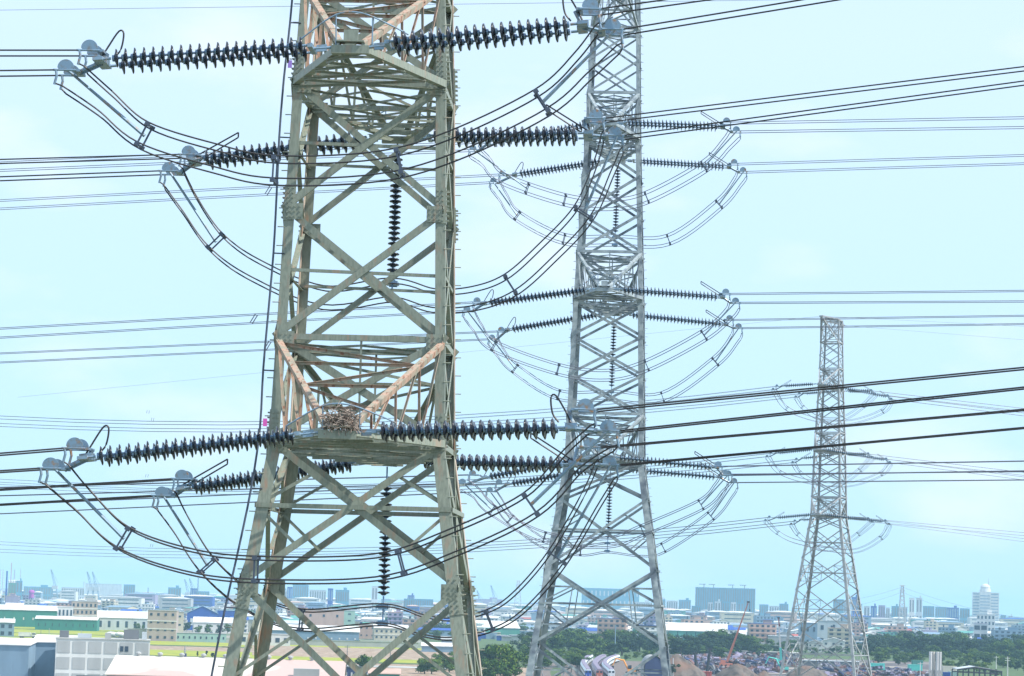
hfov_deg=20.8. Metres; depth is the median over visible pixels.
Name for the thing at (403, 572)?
jumper loop
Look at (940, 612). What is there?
tower block
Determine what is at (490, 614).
apartment block
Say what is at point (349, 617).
factory
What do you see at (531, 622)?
warehouse
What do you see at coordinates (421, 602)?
tower block
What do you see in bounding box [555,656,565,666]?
tree
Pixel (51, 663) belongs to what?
roller door
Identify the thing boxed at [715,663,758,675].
spoil heap
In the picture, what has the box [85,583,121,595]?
tower block
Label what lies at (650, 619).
apartment block
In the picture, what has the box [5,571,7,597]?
chimney
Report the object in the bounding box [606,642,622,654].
tree
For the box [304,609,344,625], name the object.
factory
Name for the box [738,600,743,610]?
tower block
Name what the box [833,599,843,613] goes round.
tower block
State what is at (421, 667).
tree
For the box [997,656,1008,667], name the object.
tree
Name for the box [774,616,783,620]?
apartment block
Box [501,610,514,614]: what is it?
apartment block
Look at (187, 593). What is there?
harbour crane
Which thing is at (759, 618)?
apartment block
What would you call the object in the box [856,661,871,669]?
scrap pile
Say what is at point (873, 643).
tree
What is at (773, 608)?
tower block
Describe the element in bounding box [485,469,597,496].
insulator set
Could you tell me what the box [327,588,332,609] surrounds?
tower block
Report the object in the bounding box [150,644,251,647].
hedge strip
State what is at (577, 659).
tree
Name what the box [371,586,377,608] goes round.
tower block
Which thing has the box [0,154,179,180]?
conductor span
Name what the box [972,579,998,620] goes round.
domed tower
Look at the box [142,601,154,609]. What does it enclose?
apartment block
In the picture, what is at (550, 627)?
house
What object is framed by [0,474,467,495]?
conductor span
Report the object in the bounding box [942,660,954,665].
tree
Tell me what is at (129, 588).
tower block
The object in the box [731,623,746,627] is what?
warehouse
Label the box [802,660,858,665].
warehouse
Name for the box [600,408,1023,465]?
conductor span
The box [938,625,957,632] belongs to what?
apartment block
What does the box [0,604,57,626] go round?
warehouse
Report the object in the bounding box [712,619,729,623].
house
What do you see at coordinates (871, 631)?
house
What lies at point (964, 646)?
tree
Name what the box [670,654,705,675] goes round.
spoil heap
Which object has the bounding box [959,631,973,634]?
warehouse
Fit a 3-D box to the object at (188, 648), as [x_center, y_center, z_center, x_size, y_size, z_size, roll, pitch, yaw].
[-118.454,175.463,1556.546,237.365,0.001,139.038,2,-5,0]
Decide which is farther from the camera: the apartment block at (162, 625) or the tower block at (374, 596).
the tower block at (374, 596)
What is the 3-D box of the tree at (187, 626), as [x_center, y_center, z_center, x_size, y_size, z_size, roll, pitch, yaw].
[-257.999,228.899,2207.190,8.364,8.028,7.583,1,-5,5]
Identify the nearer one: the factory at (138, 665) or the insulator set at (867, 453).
the insulator set at (867, 453)
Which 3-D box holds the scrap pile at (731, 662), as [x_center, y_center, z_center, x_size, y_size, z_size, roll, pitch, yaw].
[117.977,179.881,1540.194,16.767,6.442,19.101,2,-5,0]
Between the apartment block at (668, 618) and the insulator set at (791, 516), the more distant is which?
the apartment block at (668, 618)
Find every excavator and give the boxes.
[612,658,635,673]
[765,656,788,670]
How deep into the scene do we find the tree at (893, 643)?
2018.14 m
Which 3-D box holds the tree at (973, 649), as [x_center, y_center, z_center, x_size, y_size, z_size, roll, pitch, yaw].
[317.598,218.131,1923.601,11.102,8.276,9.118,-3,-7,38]
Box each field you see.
[0,627,123,637]
[150,641,421,649]
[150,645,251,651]
[150,649,251,657]
[252,645,519,662]
[252,655,442,663]
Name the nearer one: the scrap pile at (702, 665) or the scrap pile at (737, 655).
the scrap pile at (702, 665)
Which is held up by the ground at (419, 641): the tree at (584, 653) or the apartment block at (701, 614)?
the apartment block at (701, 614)
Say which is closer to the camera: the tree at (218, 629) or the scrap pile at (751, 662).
the scrap pile at (751, 662)
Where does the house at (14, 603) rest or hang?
on the ground at (419, 641)
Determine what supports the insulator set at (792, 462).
attached to the lattice tower at (821, 433)
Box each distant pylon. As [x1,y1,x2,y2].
[514,581,521,608]
[897,585,905,625]
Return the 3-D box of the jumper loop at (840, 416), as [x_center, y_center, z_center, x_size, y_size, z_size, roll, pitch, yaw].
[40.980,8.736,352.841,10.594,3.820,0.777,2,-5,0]
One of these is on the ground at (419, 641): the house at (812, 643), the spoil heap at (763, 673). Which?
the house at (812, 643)
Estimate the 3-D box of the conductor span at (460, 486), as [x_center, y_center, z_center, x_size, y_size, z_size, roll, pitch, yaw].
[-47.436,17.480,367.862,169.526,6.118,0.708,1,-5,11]
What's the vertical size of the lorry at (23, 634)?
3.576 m
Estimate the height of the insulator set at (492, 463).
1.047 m
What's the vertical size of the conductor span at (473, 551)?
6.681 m
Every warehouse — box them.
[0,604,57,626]
[35,615,99,630]
[97,610,147,629]
[106,605,137,610]
[120,609,141,610]
[187,606,217,629]
[193,617,232,632]
[217,610,234,617]
[248,617,260,630]
[272,624,359,640]
[361,617,384,621]
[409,627,451,637]
[421,642,452,651]
[441,636,451,642]
[476,620,519,635]
[523,620,534,625]
[554,618,584,623]
[579,628,596,634]
[665,622,727,639]
[704,650,798,655]
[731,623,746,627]
[733,630,746,633]
[734,627,746,630]
[768,635,799,645]
[776,632,792,635]
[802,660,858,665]
[923,632,943,634]
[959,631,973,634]
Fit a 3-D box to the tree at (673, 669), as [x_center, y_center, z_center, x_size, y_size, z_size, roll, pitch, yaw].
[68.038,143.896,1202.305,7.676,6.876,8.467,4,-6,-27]
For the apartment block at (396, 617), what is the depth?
2417.66 m
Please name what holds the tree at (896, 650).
on the ground at (419, 641)
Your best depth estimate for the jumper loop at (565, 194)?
132.84 m
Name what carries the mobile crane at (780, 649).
on the yard at (893, 664)
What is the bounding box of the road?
[347,665,447,668]
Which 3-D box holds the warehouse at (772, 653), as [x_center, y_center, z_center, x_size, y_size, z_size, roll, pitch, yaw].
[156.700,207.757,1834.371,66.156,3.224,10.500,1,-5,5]
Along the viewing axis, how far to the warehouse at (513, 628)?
2365.37 m
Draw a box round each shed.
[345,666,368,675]
[640,654,661,675]
[951,665,1001,675]
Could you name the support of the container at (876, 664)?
on the yard at (893, 664)
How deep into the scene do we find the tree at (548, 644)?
1660.20 m
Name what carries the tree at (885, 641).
on the ground at (419, 641)
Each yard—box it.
[561,659,640,675]
[658,654,935,675]
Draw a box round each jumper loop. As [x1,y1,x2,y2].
[40,423,617,584]
[55,22,621,186]
[153,459,617,640]
[160,130,623,313]
[460,472,731,548]
[463,299,739,381]
[470,128,739,210]
[487,479,737,556]
[488,326,742,404]
[489,168,746,248]
[764,520,891,553]
[767,457,891,486]
[774,395,892,424]
[790,522,873,551]
[792,459,873,486]
[794,394,876,421]
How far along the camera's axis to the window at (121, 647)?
909.33 m
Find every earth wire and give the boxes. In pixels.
[24,316,817,396]
[30,2,582,9]
[643,0,747,1]
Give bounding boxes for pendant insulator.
[376,467,392,624]
[385,144,402,301]
[604,471,611,551]
[608,316,616,400]
[612,169,619,246]
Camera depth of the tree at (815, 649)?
1909.62 m
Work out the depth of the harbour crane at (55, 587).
5372.83 m
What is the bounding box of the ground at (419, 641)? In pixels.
[1,588,934,658]
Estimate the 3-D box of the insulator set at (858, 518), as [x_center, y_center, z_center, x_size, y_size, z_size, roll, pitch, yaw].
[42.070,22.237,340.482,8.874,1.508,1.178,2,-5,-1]
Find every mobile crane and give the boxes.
[719,601,749,665]
[777,617,781,660]
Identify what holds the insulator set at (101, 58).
attached to the lattice tower at (436, 79)
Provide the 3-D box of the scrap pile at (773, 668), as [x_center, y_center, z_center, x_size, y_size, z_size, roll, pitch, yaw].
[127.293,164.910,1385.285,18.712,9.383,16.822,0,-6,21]
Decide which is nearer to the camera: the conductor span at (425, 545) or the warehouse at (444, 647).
the conductor span at (425, 545)
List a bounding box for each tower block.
[8,583,15,594]
[16,578,22,599]
[23,585,52,599]
[61,587,83,598]
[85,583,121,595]
[123,584,134,595]
[168,585,180,595]
[190,588,196,594]
[197,591,208,595]
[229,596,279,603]
[287,587,292,597]
[292,584,308,597]
[309,590,325,602]
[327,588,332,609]
[335,587,348,604]
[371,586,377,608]
[403,599,433,611]
[474,597,502,605]
[634,600,651,611]
[666,601,677,608]
[679,598,690,609]
[691,606,700,614]
[708,602,712,610]
[715,599,720,610]
[722,601,728,610]
[731,602,735,610]
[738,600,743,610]
[759,604,767,615]
[769,606,778,610]
[779,602,787,610]
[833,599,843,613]
[844,602,850,613]
[851,595,857,614]
[864,606,869,615]
[871,604,876,617]
[878,605,884,617]
[886,607,889,617]
[891,604,898,617]
[900,607,907,621]
[909,598,914,617]
[916,596,921,617]
[923,606,933,617]
[935,607,946,617]
[947,606,958,621]
[960,608,969,623]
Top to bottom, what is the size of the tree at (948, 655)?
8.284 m
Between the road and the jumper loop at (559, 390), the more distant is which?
the road
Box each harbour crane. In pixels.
[49,569,57,599]
[87,572,93,594]
[92,572,99,599]
[184,579,189,594]
[490,585,496,605]
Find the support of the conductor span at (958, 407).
attached to the insulator set at (867, 392)
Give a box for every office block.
[55,630,150,675]
[241,633,289,645]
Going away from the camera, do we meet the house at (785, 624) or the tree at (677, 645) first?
the tree at (677, 645)
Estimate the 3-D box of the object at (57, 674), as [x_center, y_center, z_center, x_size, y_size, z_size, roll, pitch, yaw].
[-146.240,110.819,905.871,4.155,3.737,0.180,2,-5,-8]
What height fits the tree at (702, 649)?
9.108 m
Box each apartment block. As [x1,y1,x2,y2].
[5,593,19,602]
[24,598,44,604]
[56,601,71,606]
[58,606,72,615]
[72,597,97,616]
[101,599,118,606]
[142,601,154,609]
[209,606,222,611]
[275,607,285,612]
[287,604,307,616]
[378,609,393,616]
[388,609,402,624]
[402,616,430,626]
[414,609,429,618]
[481,607,491,619]
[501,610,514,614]
[505,615,523,624]
[531,611,543,619]
[588,615,601,621]
[597,615,627,637]
[637,621,656,635]
[645,613,655,624]
[665,614,671,621]
[668,610,680,613]
[681,616,704,622]
[690,612,706,618]
[700,617,709,622]
[747,619,776,643]
[753,613,773,623]
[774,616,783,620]
[827,624,849,648]
[851,620,867,635]
[885,623,907,632]
[924,619,936,629]
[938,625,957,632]
[964,624,973,630]
[974,623,987,637]
[977,610,994,630]
[991,627,1022,639]
[1011,623,1023,633]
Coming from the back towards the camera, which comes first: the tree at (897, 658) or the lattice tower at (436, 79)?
the tree at (897, 658)
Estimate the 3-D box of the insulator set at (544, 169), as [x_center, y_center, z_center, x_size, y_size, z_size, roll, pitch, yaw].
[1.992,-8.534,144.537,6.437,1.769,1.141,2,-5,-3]
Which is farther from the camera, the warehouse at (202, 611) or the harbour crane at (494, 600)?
the harbour crane at (494, 600)
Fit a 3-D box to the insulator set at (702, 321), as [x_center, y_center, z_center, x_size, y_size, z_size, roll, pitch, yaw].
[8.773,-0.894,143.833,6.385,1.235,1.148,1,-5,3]
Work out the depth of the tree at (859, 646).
1976.44 m
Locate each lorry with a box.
[18,632,35,637]
[107,632,116,637]
[115,632,123,637]
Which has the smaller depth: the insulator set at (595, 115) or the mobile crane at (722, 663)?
the insulator set at (595, 115)
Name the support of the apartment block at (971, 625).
on the ground at (419, 641)
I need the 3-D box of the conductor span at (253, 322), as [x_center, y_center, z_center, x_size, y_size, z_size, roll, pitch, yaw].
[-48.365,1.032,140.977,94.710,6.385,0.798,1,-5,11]
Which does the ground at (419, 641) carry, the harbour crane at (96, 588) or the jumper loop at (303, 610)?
the harbour crane at (96, 588)
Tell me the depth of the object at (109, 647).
908.88 m
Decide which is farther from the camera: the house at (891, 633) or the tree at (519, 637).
the house at (891, 633)
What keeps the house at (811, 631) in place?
on the ground at (419, 641)
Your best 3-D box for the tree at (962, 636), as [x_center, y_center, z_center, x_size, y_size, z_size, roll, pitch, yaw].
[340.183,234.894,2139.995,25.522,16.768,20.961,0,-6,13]
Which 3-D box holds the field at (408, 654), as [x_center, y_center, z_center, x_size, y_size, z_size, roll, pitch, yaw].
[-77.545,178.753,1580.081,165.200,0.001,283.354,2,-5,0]
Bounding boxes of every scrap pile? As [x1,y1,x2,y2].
[681,655,699,658]
[685,656,706,661]
[696,653,713,658]
[698,657,719,664]
[698,661,722,669]
[709,665,721,673]
[719,658,740,663]
[725,653,744,658]
[729,658,752,664]
[732,652,763,659]
[744,658,764,665]
[745,663,770,667]
[748,667,761,673]
[753,660,787,672]
[756,658,784,665]
[760,653,788,657]
[775,652,803,659]
[776,660,803,666]
[814,663,827,669]
[817,668,837,675]
[823,662,851,671]
[834,668,863,675]
[838,668,876,675]
[846,664,867,672]
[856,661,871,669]
[864,661,886,669]
[873,669,897,675]
[886,667,911,671]
[890,669,914,675]
[915,671,940,675]
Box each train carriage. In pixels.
[584,668,591,675]
[595,668,602,675]
[607,668,614,675]
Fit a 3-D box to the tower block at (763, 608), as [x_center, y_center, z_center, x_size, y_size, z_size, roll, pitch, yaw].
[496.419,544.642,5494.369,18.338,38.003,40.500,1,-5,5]
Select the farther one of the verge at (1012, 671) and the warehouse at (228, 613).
the warehouse at (228, 613)
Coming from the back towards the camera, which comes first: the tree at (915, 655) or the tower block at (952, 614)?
the tower block at (952, 614)
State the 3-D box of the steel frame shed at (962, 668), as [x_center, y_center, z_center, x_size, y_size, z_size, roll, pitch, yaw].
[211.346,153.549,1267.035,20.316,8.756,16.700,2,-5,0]
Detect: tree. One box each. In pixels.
[134,623,144,628]
[183,622,190,630]
[199,624,212,631]
[215,625,223,632]
[223,623,231,633]
[355,654,372,666]
[415,658,428,673]
[417,657,444,673]
[431,630,443,638]
[431,653,443,662]
[433,622,443,627]
[440,657,447,668]
[440,657,454,671]
[479,643,500,659]
[481,658,511,675]
[484,642,535,675]
[501,649,525,675]
[509,631,532,648]
[518,624,533,630]
[518,635,538,646]
[519,646,529,655]
[522,657,528,667]
[537,640,563,649]
[542,656,548,668]
[544,649,562,657]
[544,656,553,667]
[547,635,583,649]
[549,638,565,649]
[550,628,578,650]
[552,656,570,665]
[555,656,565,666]
[561,647,578,653]
[564,638,593,648]
[568,627,588,639]
[568,654,590,666]
[574,633,600,647]
[575,639,597,652]
[577,649,598,656]
[584,641,606,653]
[585,649,596,656]
[587,638,627,652]
[597,629,617,641]
[605,635,647,655]
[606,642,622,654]
[612,629,627,641]
[616,629,639,649]
[630,632,651,638]
[631,636,647,651]
[633,652,642,657]
[641,639,658,651]
[641,650,650,657]
[645,635,679,655]
[671,638,697,654]
[671,664,680,674]
[679,643,705,654]
[680,634,696,643]
[684,640,701,654]
[693,637,713,653]
[696,631,718,642]
[700,629,727,639]
[708,643,721,652]
[711,646,735,657]
[712,639,729,647]
[723,632,741,649]
[725,639,742,652]
[737,634,774,650]
[747,644,760,655]
[748,643,767,652]
[772,641,785,649]
[783,639,796,646]
[789,644,799,651]
[808,647,828,655]
[827,647,836,653]
[857,637,881,651]
[857,647,873,655]
[862,650,889,662]
[864,637,887,650]
[877,647,891,658]
[879,633,905,654]
[879,639,892,648]
[885,647,900,656]
[886,636,904,653]
[886,639,900,648]
[892,655,905,664]
[897,630,923,635]
[897,635,910,650]
[899,652,910,663]
[903,632,930,652]
[904,651,923,661]
[906,635,931,653]
[924,645,940,656]
[931,636,959,646]
[935,651,955,661]
[938,631,967,639]
[939,635,955,657]
[941,633,970,640]
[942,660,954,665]
[947,640,961,654]
[950,649,959,659]
[950,662,960,666]
[951,631,970,639]
[953,639,979,659]
[958,652,973,662]
[958,657,967,665]
[963,660,976,669]
[968,648,978,652]
[968,662,980,671]
[971,651,981,660]
[972,662,992,671]
[977,639,988,652]
[979,634,998,646]
[980,657,990,665]
[983,643,992,651]
[983,652,997,661]
[984,646,999,657]
[990,640,1013,656]
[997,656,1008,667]
[997,658,1017,667]
[1003,638,1023,656]
[1008,633,1023,637]
[1011,661,1021,670]
[1013,649,1023,658]
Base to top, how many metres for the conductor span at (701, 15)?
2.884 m
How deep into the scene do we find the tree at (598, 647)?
1665.98 m
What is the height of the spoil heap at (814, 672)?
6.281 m
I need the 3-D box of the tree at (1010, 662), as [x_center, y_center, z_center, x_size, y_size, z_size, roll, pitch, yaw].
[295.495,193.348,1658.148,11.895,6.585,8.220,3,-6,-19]
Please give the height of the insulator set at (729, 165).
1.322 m
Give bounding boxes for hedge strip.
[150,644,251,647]
[172,656,438,664]
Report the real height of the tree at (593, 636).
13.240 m
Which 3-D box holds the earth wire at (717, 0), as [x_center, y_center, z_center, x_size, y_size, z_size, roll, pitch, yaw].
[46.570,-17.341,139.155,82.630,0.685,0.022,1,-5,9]
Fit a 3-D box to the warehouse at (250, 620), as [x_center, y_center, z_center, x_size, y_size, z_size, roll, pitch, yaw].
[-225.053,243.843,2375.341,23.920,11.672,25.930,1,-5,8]
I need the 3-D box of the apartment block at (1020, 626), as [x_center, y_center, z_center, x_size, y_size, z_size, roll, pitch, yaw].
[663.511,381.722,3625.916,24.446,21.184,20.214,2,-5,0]
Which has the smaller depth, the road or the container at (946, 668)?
the road
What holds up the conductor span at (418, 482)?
attached to the insulator set at (805, 450)
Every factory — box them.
[0,637,36,675]
[31,634,77,675]
[76,652,346,675]
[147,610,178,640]
[178,612,183,631]
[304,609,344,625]
[344,610,355,625]
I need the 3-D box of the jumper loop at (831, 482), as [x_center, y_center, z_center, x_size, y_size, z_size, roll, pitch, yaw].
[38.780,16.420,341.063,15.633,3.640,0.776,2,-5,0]
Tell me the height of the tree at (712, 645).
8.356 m
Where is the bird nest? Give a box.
[319,401,365,435]
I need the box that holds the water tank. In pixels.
[28,590,34,598]
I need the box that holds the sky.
[0,0,1023,616]
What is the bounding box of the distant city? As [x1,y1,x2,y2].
[0,588,1023,650]
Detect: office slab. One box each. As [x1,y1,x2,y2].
[581,588,638,609]
[695,584,754,613]
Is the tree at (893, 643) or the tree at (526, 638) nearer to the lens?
the tree at (526, 638)
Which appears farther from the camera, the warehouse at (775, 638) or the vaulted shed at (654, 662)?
the warehouse at (775, 638)
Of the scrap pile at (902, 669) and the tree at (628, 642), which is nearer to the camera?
the scrap pile at (902, 669)
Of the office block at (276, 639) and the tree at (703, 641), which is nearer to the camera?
the office block at (276, 639)
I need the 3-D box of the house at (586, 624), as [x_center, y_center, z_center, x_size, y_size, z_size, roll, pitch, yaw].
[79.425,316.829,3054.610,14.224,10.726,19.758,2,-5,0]
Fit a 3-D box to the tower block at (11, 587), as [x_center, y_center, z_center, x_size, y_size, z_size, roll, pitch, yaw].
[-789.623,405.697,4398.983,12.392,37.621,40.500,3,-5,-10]
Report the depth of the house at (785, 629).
3216.34 m
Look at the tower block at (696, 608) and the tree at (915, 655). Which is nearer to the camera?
the tree at (915, 655)
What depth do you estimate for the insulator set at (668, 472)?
142.68 m
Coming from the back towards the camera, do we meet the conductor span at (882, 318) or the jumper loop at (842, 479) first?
the jumper loop at (842, 479)
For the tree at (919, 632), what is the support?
on the ground at (419, 641)
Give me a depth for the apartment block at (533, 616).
3619.51 m
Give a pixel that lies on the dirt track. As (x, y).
(408, 672)
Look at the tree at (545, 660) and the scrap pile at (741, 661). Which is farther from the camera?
the scrap pile at (741, 661)
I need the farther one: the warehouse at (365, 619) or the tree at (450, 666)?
the warehouse at (365, 619)
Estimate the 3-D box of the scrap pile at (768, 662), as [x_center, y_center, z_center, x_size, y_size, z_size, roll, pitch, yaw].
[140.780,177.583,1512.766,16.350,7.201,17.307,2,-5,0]
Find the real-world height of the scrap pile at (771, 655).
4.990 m
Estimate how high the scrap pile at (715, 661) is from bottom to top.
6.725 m
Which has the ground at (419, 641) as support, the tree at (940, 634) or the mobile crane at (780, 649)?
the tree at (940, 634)
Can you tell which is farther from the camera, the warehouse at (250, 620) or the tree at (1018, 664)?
the warehouse at (250, 620)
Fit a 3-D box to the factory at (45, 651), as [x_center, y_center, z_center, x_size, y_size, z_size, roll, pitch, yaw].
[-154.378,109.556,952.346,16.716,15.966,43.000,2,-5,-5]
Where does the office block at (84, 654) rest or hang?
on the yard
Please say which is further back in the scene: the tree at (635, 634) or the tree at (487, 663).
the tree at (635, 634)
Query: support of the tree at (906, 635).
on the ground at (419, 641)
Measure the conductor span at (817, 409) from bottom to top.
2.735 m
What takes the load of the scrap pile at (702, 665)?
on the yard at (893, 664)
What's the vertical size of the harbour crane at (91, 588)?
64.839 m
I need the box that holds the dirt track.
[356,663,526,675]
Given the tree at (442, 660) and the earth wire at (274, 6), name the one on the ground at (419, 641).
the tree at (442, 660)
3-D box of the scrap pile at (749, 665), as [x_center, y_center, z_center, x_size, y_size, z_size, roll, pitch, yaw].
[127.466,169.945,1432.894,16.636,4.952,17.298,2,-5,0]
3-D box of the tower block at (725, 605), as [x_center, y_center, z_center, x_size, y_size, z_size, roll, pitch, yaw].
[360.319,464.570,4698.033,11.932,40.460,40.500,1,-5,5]
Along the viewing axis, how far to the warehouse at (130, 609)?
3266.23 m
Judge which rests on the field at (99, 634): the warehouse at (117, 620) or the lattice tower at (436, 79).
the warehouse at (117, 620)
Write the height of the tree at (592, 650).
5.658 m
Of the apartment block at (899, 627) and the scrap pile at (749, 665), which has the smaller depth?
the scrap pile at (749, 665)
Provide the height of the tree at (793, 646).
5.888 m
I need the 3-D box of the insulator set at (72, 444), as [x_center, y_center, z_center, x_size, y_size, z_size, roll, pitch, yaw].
[-6.716,2.380,56.569,5.734,1.340,1.123,2,-5,-9]
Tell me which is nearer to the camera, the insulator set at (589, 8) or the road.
the insulator set at (589, 8)
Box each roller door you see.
[0,661,11,675]
[47,659,54,675]
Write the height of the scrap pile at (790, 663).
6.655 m
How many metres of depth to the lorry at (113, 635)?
1812.21 m
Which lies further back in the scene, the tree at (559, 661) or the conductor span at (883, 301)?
the tree at (559, 661)
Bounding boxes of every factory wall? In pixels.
[127,628,146,638]
[176,632,225,641]
[290,639,417,647]
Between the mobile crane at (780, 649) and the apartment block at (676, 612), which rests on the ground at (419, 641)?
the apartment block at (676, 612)
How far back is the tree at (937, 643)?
2025.87 m
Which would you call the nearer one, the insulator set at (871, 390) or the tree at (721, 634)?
the insulator set at (871, 390)
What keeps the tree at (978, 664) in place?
on the ground at (419, 641)
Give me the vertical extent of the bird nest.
0.782 m
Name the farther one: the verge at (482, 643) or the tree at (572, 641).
the verge at (482, 643)
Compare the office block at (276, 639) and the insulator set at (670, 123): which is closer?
the insulator set at (670, 123)
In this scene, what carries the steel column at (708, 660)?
on the yard at (893, 664)
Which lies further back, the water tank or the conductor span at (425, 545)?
the water tank
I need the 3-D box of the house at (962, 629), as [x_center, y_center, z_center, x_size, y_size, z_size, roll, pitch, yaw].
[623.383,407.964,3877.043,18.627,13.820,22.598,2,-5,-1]
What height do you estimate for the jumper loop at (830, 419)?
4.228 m
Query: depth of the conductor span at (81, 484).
67.01 m
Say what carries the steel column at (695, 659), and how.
on the yard at (893, 664)
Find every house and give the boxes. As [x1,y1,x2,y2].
[0,618,14,636]
[5,603,23,604]
[230,616,248,632]
[284,620,304,624]
[355,613,360,619]
[367,613,375,616]
[368,668,400,675]
[403,612,410,616]
[476,623,485,633]
[482,616,499,620]
[520,628,533,633]
[548,622,568,629]
[578,622,590,626]
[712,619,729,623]
[728,627,733,633]
[780,622,792,626]
[783,626,797,631]
[798,622,816,642]
[807,640,821,651]
[817,620,847,639]
[822,637,845,651]
[853,636,866,640]
[868,627,879,634]
[876,630,897,637]
[909,627,925,630]
[921,627,936,631]
[957,626,966,630]
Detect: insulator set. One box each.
[38,425,317,482]
[53,29,330,89]
[151,459,361,507]
[158,132,381,186]
[356,394,620,447]
[369,0,625,56]
[419,104,625,151]
[423,433,619,477]
[459,455,591,488]
[461,286,595,317]
[467,121,599,157]
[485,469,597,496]
[487,313,602,345]
[488,157,607,188]
[610,451,733,481]
[612,281,740,309]
[617,111,741,138]
[625,310,743,334]
[626,152,747,178]
[630,462,738,488]
[763,513,813,521]
[765,448,814,458]
[771,381,815,390]
[789,516,832,526]
[791,452,833,463]
[794,389,835,398]
[821,513,891,526]
[823,448,892,464]
[824,383,892,399]
[846,386,877,396]
[847,449,872,456]
[848,513,874,524]
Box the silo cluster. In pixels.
[929,652,941,675]
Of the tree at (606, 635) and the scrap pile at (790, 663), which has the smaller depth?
the scrap pile at (790, 663)
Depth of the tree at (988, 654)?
1799.37 m
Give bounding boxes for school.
[359,624,372,638]
[372,624,408,640]
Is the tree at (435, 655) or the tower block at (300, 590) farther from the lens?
the tower block at (300, 590)
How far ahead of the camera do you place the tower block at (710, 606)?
4679.14 m
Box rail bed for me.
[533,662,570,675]
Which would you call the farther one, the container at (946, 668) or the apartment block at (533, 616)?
the apartment block at (533, 616)
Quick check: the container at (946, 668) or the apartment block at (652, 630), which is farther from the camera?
the apartment block at (652, 630)
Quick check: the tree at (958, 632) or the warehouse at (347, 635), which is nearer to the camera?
the warehouse at (347, 635)
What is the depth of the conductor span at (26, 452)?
56.27 m
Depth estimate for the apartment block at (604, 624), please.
2275.27 m
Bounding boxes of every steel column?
[692,652,697,666]
[706,648,712,670]
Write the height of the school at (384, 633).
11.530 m
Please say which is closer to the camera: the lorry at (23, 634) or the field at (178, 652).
the field at (178, 652)
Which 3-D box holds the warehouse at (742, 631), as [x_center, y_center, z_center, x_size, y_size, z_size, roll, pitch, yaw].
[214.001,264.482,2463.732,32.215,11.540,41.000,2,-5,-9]
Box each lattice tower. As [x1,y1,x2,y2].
[211,0,486,675]
[526,0,671,675]
[779,315,871,675]
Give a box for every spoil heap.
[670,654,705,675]
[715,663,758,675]
[757,670,771,675]
[786,665,827,675]
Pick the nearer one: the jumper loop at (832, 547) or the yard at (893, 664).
the jumper loop at (832, 547)
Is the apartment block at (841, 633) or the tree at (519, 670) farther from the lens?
the apartment block at (841, 633)
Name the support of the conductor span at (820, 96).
attached to the insulator set at (595, 115)
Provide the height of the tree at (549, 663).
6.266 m
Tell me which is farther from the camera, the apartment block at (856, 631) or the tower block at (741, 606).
the tower block at (741, 606)
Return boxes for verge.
[422,638,1021,662]
[516,650,643,675]
[942,661,1023,675]
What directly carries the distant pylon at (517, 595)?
on the ground at (419, 641)
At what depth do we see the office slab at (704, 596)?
5179.02 m
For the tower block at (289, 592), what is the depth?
5276.91 m
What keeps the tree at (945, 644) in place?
on the ground at (419, 641)
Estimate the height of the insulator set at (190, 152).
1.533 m
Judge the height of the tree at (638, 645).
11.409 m
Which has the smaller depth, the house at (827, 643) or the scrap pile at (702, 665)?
the scrap pile at (702, 665)
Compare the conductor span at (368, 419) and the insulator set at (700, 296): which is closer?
the insulator set at (700, 296)
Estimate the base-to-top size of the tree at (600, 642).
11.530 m
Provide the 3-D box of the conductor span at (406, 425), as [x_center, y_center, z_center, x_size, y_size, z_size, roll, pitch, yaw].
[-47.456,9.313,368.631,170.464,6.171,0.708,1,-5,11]
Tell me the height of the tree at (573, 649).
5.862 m
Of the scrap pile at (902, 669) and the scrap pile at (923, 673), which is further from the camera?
the scrap pile at (902, 669)
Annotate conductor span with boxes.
[0,49,82,76]
[0,141,477,171]
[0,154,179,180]
[0,174,494,209]
[0,302,472,338]
[0,394,796,431]
[0,448,68,472]
[0,459,793,494]
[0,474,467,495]
[0,478,172,505]
[0,483,493,513]
[2,331,494,362]
[2,453,768,488]
[3,521,792,557]
[6,386,773,424]
[12,517,768,552]
[597,367,1023,432]
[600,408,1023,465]
[601,0,839,34]
[606,66,1023,139]
[724,460,1023,475]
[731,290,1023,303]
[731,472,1023,482]
[735,315,1023,328]
[739,154,1023,172]
[742,116,1023,132]
[871,454,1023,475]
[875,391,1023,411]
[875,520,1023,535]
[888,459,1022,478]
[889,521,1023,541]
[891,396,1022,415]
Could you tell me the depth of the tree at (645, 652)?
1623.75 m
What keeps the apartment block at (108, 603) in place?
on the ground at (419, 641)
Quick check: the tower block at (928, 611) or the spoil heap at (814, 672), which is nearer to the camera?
the spoil heap at (814, 672)
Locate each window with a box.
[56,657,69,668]
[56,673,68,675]
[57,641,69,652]
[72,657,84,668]
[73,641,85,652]
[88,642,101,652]
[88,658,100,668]
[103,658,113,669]
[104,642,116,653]
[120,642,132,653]
[120,646,127,651]
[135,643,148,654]
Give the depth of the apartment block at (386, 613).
3202.14 m
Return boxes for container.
[703,671,711,675]
[870,663,884,669]
[907,664,921,670]
[911,660,922,664]
[942,666,956,673]
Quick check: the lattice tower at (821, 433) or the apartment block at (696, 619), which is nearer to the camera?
the lattice tower at (821, 433)

